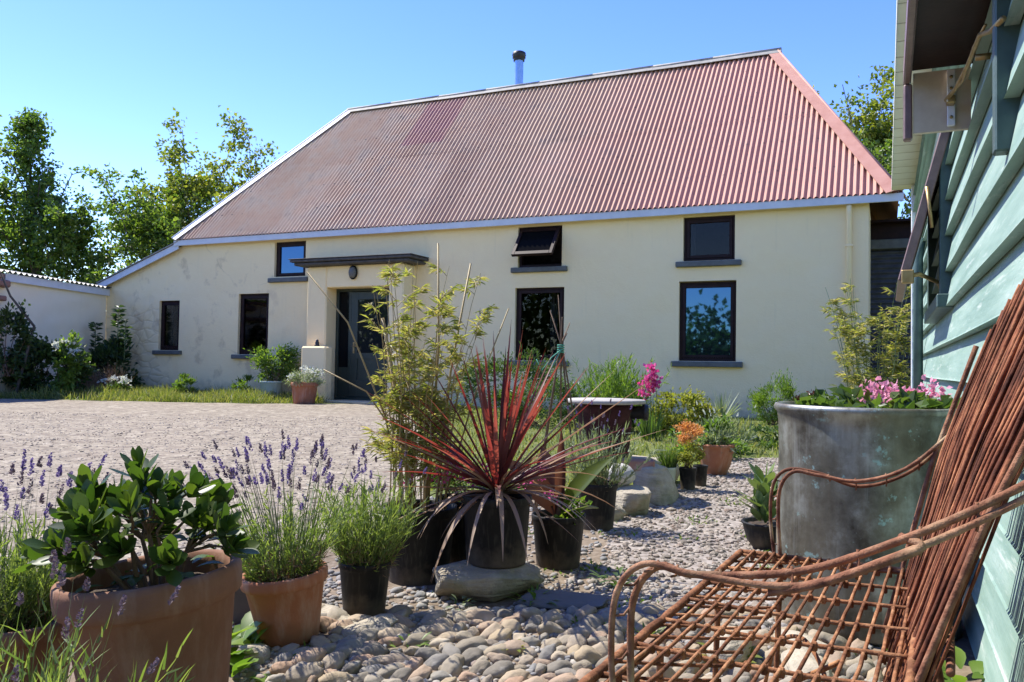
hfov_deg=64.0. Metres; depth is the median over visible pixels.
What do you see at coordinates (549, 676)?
cobble
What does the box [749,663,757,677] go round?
cobble
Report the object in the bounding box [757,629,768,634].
cobble
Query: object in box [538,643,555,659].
cobble
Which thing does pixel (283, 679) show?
cobble
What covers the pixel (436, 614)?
cobble
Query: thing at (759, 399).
conical shrub
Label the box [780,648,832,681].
loose stone
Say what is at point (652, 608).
cobble
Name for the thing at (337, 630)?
cobble
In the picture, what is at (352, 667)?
cobble
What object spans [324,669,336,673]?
cobble
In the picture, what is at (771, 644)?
cobble
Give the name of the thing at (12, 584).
potted lavender
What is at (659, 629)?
weed
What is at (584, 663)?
cobble
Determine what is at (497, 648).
cobble
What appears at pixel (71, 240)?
bushy tree
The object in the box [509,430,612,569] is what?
potted canna
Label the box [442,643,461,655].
cobble
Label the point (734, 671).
cobble
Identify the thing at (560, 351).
cane tripod
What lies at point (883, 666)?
cobble
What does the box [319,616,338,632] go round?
cobble
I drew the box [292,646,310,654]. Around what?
cobble
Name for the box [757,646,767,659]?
cobble
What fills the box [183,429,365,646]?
potted lavender
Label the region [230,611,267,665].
weed
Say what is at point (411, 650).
cobble
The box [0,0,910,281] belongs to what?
sky
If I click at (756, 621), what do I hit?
cobble
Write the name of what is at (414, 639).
cobble
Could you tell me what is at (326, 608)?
loose stone
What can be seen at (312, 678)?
cobble
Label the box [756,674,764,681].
cobble
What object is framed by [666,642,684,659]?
cobble
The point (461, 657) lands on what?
cobble
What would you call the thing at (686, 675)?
cobble
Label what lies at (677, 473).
edging stone
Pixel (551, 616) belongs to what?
cobble
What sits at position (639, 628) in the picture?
cobble
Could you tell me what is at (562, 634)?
cobble
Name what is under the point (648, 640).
cobble
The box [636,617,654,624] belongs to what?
cobble
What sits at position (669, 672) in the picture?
cobble
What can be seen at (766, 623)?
cobble
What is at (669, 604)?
cobble
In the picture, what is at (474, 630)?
cobble
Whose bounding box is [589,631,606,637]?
cobble
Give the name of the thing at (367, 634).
cobble
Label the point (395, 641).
cobble
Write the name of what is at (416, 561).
potted bamboo
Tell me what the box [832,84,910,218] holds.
ash tree
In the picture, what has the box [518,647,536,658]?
cobble
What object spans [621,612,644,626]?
cobble
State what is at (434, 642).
cobble
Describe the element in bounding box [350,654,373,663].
cobble
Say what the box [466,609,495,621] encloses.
cobble
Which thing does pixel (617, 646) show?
cobble
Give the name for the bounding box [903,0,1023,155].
window
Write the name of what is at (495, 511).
potted cordyline
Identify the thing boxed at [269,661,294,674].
cobble
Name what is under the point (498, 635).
cobble
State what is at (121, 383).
white flowers
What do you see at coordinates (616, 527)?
lawn
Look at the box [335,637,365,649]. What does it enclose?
cobble
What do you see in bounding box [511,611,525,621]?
cobble
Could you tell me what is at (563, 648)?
cobble
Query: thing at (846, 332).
corner bamboo
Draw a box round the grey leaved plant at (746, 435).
[686,403,755,445]
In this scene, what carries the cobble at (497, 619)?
on the ground at (962, 642)
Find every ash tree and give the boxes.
[812,61,910,218]
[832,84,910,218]
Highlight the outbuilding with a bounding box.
[0,269,111,392]
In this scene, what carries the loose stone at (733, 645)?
on the ground at (962, 642)
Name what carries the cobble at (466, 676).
on the ground at (962, 642)
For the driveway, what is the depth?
7.90 m
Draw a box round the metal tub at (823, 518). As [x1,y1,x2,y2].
[774,401,961,646]
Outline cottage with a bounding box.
[96,47,906,418]
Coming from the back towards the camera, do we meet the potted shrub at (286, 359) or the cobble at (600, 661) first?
the potted shrub at (286, 359)
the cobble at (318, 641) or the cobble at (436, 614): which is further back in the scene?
the cobble at (436, 614)
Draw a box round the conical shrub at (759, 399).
[746,368,798,426]
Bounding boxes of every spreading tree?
[129,105,286,255]
[210,124,276,204]
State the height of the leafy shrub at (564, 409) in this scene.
0.760 m
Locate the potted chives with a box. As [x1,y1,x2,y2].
[651,444,683,481]
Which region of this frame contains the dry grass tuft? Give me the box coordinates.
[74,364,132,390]
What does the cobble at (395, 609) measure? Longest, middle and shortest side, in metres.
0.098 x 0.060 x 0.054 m
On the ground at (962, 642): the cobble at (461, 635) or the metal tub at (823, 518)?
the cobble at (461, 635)
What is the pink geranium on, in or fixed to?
in the metal tub at (823, 518)
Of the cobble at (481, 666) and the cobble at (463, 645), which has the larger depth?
the cobble at (463, 645)
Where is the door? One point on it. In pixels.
(349, 366)
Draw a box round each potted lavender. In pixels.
[0,449,108,681]
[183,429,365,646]
[302,444,427,615]
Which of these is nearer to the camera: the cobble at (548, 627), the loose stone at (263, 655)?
the loose stone at (263, 655)
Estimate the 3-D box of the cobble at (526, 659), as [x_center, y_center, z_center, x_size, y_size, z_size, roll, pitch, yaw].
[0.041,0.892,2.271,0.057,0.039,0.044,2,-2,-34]
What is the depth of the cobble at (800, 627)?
2.51 m
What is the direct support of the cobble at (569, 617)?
on the ground at (962, 642)
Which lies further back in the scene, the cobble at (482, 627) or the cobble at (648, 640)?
the cobble at (482, 627)
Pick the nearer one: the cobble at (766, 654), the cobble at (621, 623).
the cobble at (766, 654)
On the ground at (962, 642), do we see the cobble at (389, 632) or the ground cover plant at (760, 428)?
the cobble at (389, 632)
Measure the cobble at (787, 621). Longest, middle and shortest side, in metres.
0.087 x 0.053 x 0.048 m
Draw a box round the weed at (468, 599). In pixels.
[446,594,476,610]
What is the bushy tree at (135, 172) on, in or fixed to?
on the ground at (962, 642)
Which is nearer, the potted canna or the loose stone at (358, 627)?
the loose stone at (358, 627)
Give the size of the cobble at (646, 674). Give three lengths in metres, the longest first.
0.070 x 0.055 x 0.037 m
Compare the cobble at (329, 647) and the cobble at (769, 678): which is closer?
the cobble at (769, 678)
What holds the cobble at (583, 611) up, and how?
on the ground at (962, 642)
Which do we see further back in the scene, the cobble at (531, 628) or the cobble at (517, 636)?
the cobble at (531, 628)
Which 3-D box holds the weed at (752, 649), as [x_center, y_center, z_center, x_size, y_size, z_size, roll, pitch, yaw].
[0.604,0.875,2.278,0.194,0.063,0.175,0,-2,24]
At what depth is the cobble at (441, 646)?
2.32 m
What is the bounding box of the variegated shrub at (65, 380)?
[49,329,83,396]
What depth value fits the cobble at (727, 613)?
2.69 m
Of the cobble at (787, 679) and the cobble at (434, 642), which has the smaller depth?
the cobble at (787, 679)
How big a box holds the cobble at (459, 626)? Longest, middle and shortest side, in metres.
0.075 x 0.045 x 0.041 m
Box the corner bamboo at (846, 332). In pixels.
[819,280,910,401]
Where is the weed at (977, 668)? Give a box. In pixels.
[942,646,984,681]
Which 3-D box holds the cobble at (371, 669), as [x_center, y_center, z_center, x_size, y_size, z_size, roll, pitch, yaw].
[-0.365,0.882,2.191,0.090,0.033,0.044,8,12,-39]
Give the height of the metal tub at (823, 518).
0.711 m
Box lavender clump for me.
[0,537,194,681]
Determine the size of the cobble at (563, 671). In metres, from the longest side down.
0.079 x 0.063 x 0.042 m
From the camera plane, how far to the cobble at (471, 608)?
2.67 m
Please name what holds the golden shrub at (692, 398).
on the lawn at (616, 527)
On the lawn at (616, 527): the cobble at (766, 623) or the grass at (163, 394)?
the grass at (163, 394)
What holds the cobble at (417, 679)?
on the ground at (962, 642)
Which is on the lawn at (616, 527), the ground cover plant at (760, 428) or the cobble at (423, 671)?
the ground cover plant at (760, 428)
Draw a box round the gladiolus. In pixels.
[633,362,667,440]
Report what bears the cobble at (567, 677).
on the ground at (962, 642)
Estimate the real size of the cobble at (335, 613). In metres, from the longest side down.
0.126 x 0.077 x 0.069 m
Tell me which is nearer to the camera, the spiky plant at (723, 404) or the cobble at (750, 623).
the cobble at (750, 623)
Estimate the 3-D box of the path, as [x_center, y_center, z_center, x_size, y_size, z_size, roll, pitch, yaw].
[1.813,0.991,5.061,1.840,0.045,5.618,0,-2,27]
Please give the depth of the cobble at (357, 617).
2.57 m
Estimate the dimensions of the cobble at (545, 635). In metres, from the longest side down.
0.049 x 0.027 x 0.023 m
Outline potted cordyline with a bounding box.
[348,326,661,582]
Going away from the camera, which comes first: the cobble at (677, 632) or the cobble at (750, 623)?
the cobble at (677, 632)
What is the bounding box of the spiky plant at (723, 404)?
[707,390,741,418]
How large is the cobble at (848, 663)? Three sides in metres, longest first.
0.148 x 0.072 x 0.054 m
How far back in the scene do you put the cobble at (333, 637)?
2.40 m
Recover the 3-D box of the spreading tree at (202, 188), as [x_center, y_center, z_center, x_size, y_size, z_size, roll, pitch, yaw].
[-9.798,-2.980,25.885,4.710,8.771,4.558,1,-2,0]
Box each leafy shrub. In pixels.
[453,341,571,415]
[486,372,590,426]
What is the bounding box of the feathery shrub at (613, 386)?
[566,351,671,431]
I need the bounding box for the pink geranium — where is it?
[794,374,960,423]
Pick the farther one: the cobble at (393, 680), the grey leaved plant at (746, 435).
the grey leaved plant at (746, 435)
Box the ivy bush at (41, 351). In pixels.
[0,335,97,395]
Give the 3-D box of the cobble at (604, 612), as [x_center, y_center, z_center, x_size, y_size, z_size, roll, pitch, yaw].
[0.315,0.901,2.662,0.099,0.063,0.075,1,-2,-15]
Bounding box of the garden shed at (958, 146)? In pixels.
[891,0,1023,681]
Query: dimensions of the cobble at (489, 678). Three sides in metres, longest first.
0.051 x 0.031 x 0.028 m
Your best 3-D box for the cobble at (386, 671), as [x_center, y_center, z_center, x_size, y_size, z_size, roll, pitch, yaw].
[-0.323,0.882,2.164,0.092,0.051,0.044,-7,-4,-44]
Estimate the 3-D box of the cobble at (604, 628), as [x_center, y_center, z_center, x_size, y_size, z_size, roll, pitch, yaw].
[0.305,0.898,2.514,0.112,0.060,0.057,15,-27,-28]
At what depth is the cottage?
15.09 m
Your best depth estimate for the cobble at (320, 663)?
2.18 m
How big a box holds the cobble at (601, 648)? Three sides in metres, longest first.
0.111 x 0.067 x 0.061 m
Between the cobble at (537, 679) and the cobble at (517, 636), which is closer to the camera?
the cobble at (537, 679)
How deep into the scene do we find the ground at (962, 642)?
2.85 m
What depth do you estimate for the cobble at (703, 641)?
2.41 m
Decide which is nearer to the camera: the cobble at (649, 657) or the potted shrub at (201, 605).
the potted shrub at (201, 605)
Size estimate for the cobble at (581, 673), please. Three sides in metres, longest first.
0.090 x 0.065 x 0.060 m
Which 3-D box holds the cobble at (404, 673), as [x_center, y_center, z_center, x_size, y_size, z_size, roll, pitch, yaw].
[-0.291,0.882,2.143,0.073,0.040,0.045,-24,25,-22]
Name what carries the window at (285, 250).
in the cottage
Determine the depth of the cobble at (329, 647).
2.30 m
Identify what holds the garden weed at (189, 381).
on the lawn at (616, 527)
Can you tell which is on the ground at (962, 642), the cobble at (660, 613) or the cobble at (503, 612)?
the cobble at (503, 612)
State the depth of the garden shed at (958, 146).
2.42 m
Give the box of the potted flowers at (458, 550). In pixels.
[403,461,557,562]
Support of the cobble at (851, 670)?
on the ground at (962, 642)
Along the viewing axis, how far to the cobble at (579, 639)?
2.39 m
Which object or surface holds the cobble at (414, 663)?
on the ground at (962, 642)
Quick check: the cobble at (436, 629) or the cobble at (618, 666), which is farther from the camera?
the cobble at (436, 629)
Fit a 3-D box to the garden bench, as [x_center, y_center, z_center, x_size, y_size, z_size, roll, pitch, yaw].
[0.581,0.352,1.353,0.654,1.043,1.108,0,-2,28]
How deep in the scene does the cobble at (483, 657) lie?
2.26 m
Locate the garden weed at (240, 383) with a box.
[230,374,254,392]
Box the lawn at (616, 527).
[14,396,778,560]
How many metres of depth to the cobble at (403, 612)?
2.63 m
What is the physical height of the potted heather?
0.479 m
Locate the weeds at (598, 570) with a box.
[293,494,887,672]
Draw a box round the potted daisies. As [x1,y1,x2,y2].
[282,365,325,403]
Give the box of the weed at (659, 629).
[624,622,664,635]
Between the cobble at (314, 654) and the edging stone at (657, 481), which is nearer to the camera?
the cobble at (314, 654)
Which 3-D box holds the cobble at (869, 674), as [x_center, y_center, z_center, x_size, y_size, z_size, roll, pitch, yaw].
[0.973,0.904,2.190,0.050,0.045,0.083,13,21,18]
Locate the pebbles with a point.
(419, 596)
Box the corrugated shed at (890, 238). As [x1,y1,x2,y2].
[870,218,910,401]
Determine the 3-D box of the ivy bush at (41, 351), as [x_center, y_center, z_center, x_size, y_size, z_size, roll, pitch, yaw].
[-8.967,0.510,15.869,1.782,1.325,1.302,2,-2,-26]
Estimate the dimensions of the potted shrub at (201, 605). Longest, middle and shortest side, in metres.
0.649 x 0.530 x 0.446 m
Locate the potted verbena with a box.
[553,399,664,530]
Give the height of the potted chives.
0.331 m
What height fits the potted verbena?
0.660 m
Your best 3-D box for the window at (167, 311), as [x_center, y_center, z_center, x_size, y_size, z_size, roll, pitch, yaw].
[-7.535,-0.299,18.165,0.827,1.200,0.339,0,-2,25]
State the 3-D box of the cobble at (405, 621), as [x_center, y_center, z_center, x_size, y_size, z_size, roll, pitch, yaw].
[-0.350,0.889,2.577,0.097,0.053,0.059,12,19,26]
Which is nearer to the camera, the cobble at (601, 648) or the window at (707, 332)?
the cobble at (601, 648)
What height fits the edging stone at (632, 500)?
0.177 m
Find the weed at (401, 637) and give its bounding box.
[388,632,430,649]
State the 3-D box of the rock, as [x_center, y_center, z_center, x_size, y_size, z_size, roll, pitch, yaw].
[-0.088,0.864,2.972,0.401,0.132,0.320,1,-2,-7]
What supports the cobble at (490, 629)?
on the ground at (962, 642)
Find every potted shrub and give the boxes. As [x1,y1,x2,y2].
[13,445,259,681]
[243,341,301,393]
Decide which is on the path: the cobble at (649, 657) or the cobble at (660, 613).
the cobble at (660, 613)
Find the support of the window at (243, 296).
in the cottage
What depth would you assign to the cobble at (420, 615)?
2.65 m
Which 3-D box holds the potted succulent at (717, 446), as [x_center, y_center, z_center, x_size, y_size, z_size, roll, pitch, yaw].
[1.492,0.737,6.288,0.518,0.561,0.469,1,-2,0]
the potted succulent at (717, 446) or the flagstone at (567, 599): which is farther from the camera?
the potted succulent at (717, 446)
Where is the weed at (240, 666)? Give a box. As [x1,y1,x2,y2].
[231,647,270,681]
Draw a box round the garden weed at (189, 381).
[167,372,197,392]
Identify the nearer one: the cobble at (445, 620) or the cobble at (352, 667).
the cobble at (352, 667)
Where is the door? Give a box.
[334,288,388,400]
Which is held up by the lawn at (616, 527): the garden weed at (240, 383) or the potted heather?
the garden weed at (240, 383)
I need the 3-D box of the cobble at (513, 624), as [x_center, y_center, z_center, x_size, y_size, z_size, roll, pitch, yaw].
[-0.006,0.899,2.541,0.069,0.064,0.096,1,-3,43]
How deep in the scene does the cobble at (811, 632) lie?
2.48 m
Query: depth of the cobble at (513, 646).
2.32 m
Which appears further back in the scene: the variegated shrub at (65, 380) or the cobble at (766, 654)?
the variegated shrub at (65, 380)
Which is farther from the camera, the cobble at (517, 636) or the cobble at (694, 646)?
the cobble at (517, 636)
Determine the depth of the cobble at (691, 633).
2.46 m
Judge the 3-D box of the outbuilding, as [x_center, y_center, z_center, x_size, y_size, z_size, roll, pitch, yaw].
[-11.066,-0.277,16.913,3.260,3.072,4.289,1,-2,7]
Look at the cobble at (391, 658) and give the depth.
2.23 m
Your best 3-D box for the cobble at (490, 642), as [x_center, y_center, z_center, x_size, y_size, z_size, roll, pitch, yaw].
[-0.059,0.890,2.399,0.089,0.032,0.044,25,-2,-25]
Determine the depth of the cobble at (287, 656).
2.21 m
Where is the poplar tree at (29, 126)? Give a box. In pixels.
[0,106,96,282]
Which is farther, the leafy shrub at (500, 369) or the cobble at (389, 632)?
the leafy shrub at (500, 369)
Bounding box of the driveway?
[0,398,432,593]
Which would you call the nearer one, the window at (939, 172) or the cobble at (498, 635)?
the cobble at (498, 635)
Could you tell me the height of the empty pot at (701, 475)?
0.145 m
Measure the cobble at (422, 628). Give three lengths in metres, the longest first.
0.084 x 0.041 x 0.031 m
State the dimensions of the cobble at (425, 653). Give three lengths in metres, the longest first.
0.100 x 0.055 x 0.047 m
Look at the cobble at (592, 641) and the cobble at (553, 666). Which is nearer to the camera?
the cobble at (553, 666)
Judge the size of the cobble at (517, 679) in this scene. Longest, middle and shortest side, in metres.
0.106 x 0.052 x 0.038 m
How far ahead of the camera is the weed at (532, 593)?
2.80 m
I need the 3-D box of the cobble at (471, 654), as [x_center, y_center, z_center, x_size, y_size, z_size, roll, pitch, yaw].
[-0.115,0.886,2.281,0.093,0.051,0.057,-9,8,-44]
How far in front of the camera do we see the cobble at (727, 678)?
2.10 m
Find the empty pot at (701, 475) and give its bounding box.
[693,464,707,486]
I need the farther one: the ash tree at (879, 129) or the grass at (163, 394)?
the ash tree at (879, 129)
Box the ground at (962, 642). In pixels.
[67,500,981,681]
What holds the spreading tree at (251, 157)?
on the ground at (962, 642)
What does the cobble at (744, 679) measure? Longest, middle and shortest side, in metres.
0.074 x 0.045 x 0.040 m
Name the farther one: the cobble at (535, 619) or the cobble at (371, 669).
the cobble at (535, 619)
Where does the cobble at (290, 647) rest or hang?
on the ground at (962, 642)
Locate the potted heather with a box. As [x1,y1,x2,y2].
[668,418,705,489]
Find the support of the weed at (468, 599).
on the ground at (962, 642)
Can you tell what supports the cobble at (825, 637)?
on the ground at (962, 642)
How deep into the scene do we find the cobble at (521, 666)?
2.21 m
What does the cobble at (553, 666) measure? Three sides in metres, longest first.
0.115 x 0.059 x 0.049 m
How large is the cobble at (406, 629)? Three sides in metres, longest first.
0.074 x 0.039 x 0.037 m
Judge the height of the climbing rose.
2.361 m
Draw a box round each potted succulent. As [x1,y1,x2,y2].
[674,400,743,474]
[734,460,777,551]
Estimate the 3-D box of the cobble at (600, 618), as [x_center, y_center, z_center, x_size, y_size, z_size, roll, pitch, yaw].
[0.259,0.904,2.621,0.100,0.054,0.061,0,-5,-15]
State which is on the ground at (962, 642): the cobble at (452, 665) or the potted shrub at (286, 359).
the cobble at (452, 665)
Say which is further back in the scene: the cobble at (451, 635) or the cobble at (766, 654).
the cobble at (451, 635)
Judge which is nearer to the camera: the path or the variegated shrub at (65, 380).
the path
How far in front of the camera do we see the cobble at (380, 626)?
2.47 m
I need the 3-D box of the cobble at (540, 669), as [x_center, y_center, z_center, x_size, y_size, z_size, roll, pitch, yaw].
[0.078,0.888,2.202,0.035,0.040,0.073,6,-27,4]
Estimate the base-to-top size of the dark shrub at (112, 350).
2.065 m
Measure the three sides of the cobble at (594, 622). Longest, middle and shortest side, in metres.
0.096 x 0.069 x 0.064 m
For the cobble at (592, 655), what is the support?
on the ground at (962, 642)
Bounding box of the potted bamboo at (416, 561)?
[307,243,508,585]
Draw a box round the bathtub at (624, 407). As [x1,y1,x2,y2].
[568,398,648,467]
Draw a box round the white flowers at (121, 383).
[97,374,134,391]
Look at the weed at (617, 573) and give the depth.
3.11 m
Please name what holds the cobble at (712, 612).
on the ground at (962, 642)
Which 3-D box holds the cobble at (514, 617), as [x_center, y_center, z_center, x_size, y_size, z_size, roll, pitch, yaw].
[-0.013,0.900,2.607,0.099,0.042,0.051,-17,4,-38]
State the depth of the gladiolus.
8.96 m
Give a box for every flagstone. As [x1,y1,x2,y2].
[514,589,606,609]
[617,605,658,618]
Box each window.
[152,301,181,354]
[231,293,270,358]
[268,241,307,282]
[509,287,568,365]
[511,226,567,272]
[671,280,742,367]
[675,215,741,267]
[895,132,954,323]
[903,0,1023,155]
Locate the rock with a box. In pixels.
[432,560,543,601]
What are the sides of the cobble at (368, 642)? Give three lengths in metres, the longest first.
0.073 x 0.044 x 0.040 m
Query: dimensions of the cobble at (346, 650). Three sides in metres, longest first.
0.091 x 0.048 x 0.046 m
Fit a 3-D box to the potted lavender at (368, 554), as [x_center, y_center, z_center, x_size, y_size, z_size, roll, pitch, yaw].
[-0.477,0.627,2.728,0.416,0.550,0.384,1,-2,0]
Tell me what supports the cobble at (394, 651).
on the ground at (962, 642)
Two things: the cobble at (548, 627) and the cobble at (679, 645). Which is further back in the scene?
the cobble at (548, 627)
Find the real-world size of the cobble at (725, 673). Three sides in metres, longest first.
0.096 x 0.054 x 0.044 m
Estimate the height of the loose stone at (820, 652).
0.064 m
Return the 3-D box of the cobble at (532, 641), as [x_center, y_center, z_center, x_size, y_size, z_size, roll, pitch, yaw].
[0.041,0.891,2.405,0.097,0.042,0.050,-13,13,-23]
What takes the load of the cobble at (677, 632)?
on the ground at (962, 642)
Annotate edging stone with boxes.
[614,504,626,520]
[616,485,650,515]
[631,455,660,464]
[633,464,678,505]
[655,456,679,480]
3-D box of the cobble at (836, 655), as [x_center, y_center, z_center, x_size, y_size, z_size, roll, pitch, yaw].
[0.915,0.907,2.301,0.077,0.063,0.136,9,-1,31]
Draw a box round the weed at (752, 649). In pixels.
[696,642,763,662]
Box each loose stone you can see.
[235,644,270,665]
[321,604,355,622]
[340,613,397,637]
[706,626,751,670]
[774,629,826,657]
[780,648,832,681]
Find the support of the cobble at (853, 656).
on the ground at (962, 642)
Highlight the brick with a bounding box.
[621,458,654,470]
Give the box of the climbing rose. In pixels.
[0,271,37,393]
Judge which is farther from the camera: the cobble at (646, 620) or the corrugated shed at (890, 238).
the corrugated shed at (890, 238)
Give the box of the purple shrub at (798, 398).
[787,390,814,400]
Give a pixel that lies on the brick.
(634, 463)
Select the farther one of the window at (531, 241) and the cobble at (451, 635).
the window at (531, 241)
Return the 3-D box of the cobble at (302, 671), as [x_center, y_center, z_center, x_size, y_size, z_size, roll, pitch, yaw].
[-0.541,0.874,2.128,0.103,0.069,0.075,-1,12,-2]
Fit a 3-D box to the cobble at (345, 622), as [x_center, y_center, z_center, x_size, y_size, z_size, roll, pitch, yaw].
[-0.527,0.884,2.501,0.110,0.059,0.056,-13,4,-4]
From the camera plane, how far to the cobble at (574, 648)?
2.34 m
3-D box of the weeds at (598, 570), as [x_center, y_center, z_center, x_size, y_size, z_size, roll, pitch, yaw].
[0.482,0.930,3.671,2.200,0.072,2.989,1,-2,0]
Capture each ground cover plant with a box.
[664,424,753,458]
[737,423,778,449]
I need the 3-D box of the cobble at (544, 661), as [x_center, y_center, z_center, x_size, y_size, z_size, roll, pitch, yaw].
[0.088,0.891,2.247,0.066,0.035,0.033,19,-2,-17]
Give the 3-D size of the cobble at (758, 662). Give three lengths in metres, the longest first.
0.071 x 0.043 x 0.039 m
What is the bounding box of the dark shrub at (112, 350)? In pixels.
[81,305,146,387]
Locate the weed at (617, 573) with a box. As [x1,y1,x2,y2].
[587,567,634,586]
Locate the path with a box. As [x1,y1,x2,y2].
[585,457,964,629]
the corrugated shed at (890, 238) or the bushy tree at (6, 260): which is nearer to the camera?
the corrugated shed at (890, 238)
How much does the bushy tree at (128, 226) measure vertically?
6.663 m
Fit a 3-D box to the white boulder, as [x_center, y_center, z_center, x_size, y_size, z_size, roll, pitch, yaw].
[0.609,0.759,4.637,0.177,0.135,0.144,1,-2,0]
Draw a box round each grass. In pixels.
[0,382,331,403]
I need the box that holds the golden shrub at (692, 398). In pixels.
[641,384,722,434]
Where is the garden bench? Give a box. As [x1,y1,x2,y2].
[578,278,1023,681]
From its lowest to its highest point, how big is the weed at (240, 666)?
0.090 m
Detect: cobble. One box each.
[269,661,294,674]
[272,652,292,664]
[275,643,299,655]
[278,673,286,681]
[285,661,323,681]
[290,646,326,664]
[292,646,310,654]
[306,674,316,681]
[309,635,330,646]
[310,661,323,666]
[316,671,353,681]
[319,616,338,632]
[322,643,336,653]
[322,651,345,669]
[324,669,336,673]
[325,619,352,633]
[327,606,347,619]
[327,633,342,642]
[329,626,346,634]
[332,645,353,658]
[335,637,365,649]
[341,661,361,673]
[348,614,371,621]
[348,642,388,658]
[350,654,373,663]
[353,671,368,681]
[357,628,378,640]
[359,664,383,673]
[361,655,383,667]
[363,640,379,644]
[364,673,384,681]
[373,623,390,629]
[376,662,404,678]
[377,627,406,639]
[378,637,401,646]
[380,653,410,664]
[381,678,405,681]
[387,604,411,614]
[390,650,404,654]
[390,667,412,680]
[391,623,409,632]
[393,613,415,627]
[395,609,408,616]
[404,646,420,654]
[405,656,423,671]
[406,632,435,647]
[406,676,423,681]
[408,664,431,679]
[411,625,427,633]
[414,647,439,661]
[415,611,429,618]
[422,609,446,621]
[422,619,435,624]
[424,638,451,648]
[424,653,449,669]
[425,623,453,635]
[429,670,452,681]
[434,617,454,625]
[436,631,457,641]
[438,642,454,652]
[438,654,464,670]
[440,655,461,676]
[441,677,456,681]
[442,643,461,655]
[451,622,467,631]
[452,610,470,625]
[455,631,474,641]
[455,636,487,652]
[458,671,478,681]
[461,647,483,665]
[463,607,477,611]
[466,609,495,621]
[467,626,479,635]
[469,660,490,673]
[470,619,483,626]
[476,655,488,661]
[477,621,498,632]
[478,645,487,651]
[480,622,503,638]
[481,674,492,681]
[482,660,514,677]
[483,643,508,655]
[485,639,497,646]
[487,652,512,663]
[488,627,511,641]
[491,617,502,621]
[495,608,512,617]
[498,616,519,623]
[498,668,529,681]
[501,619,521,631]
[504,639,529,656]
[504,676,524,681]
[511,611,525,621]
[511,633,525,639]
[514,664,527,670]
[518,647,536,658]
[518,654,534,664]
[521,607,543,619]
[521,636,541,645]
[523,676,548,681]
[524,615,541,627]
[525,623,537,632]
[533,659,552,664]
[535,663,546,675]
[536,621,564,634]
[537,632,548,640]
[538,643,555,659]
[540,673,555,679]
[541,610,563,623]
[541,638,561,647]
[546,660,572,672]
[549,672,578,681]
[551,650,567,660]
[554,619,570,627]
[555,668,576,675]
[556,645,568,652]
[557,630,566,638]
[558,634,574,645]
[565,614,574,623]
[566,634,586,647]
[567,626,596,638]
[567,644,580,655]
[572,659,591,670]
[573,604,596,620]
[574,645,602,663]
[575,668,591,679]
[578,617,601,628]
[580,614,604,624]
[587,636,607,645]
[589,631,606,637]
[591,641,607,656]
[594,655,607,667]
[596,624,625,635]
[598,607,619,621]
[604,619,626,630]
[606,630,624,643]
[615,643,623,651]
[615,664,624,671]
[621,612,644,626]
[634,625,654,633]
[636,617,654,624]
[641,671,649,676]
[642,603,665,613]
[642,653,656,661]
[644,633,666,645]
[647,666,675,677]
[657,608,678,616]
[662,601,684,612]
[666,628,681,641]
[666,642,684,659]
[672,660,698,673]
[679,673,699,677]
[686,631,696,635]
[688,613,704,624]
[688,644,699,648]
[693,640,706,646]
[701,608,722,623]
[710,668,727,675]
[721,609,738,615]
[721,675,738,681]
[727,667,752,679]
[736,614,765,624]
[738,676,750,681]
[739,620,756,625]
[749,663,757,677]
[752,633,762,645]
[753,659,761,664]
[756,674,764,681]
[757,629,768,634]
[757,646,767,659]
[759,676,780,681]
[762,649,781,665]
[763,621,770,627]
[763,635,774,646]
[769,646,786,651]
[772,625,798,635]
[779,676,790,681]
[781,618,797,625]
[796,624,809,632]
[808,629,820,640]
[819,631,846,646]
[827,650,848,671]
[832,664,848,675]
[840,651,856,659]
[845,656,874,666]
[846,663,873,678]
[850,638,864,656]
[865,667,883,681]
[873,660,886,671]
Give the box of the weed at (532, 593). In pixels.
[509,583,558,605]
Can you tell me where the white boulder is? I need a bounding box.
[608,463,634,485]
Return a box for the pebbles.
[229,496,952,681]
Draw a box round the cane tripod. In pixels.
[531,295,582,524]
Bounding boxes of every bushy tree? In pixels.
[0,165,69,279]
[0,184,134,286]
[82,163,217,288]
[95,167,192,271]
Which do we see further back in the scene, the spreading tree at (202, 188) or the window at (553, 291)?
the spreading tree at (202, 188)
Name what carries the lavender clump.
on the ground at (962, 642)
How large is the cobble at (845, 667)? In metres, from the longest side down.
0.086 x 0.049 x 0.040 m
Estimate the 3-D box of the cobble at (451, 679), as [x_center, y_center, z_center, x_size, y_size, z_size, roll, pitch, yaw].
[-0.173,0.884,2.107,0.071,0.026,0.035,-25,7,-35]
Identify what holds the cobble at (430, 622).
on the ground at (962, 642)
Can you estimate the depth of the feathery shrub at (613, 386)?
9.84 m
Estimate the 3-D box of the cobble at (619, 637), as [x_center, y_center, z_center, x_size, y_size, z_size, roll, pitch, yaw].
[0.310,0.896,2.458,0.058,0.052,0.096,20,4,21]
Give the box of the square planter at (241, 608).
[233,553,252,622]
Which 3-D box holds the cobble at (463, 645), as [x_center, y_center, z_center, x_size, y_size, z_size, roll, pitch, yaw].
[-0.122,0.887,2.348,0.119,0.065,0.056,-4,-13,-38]

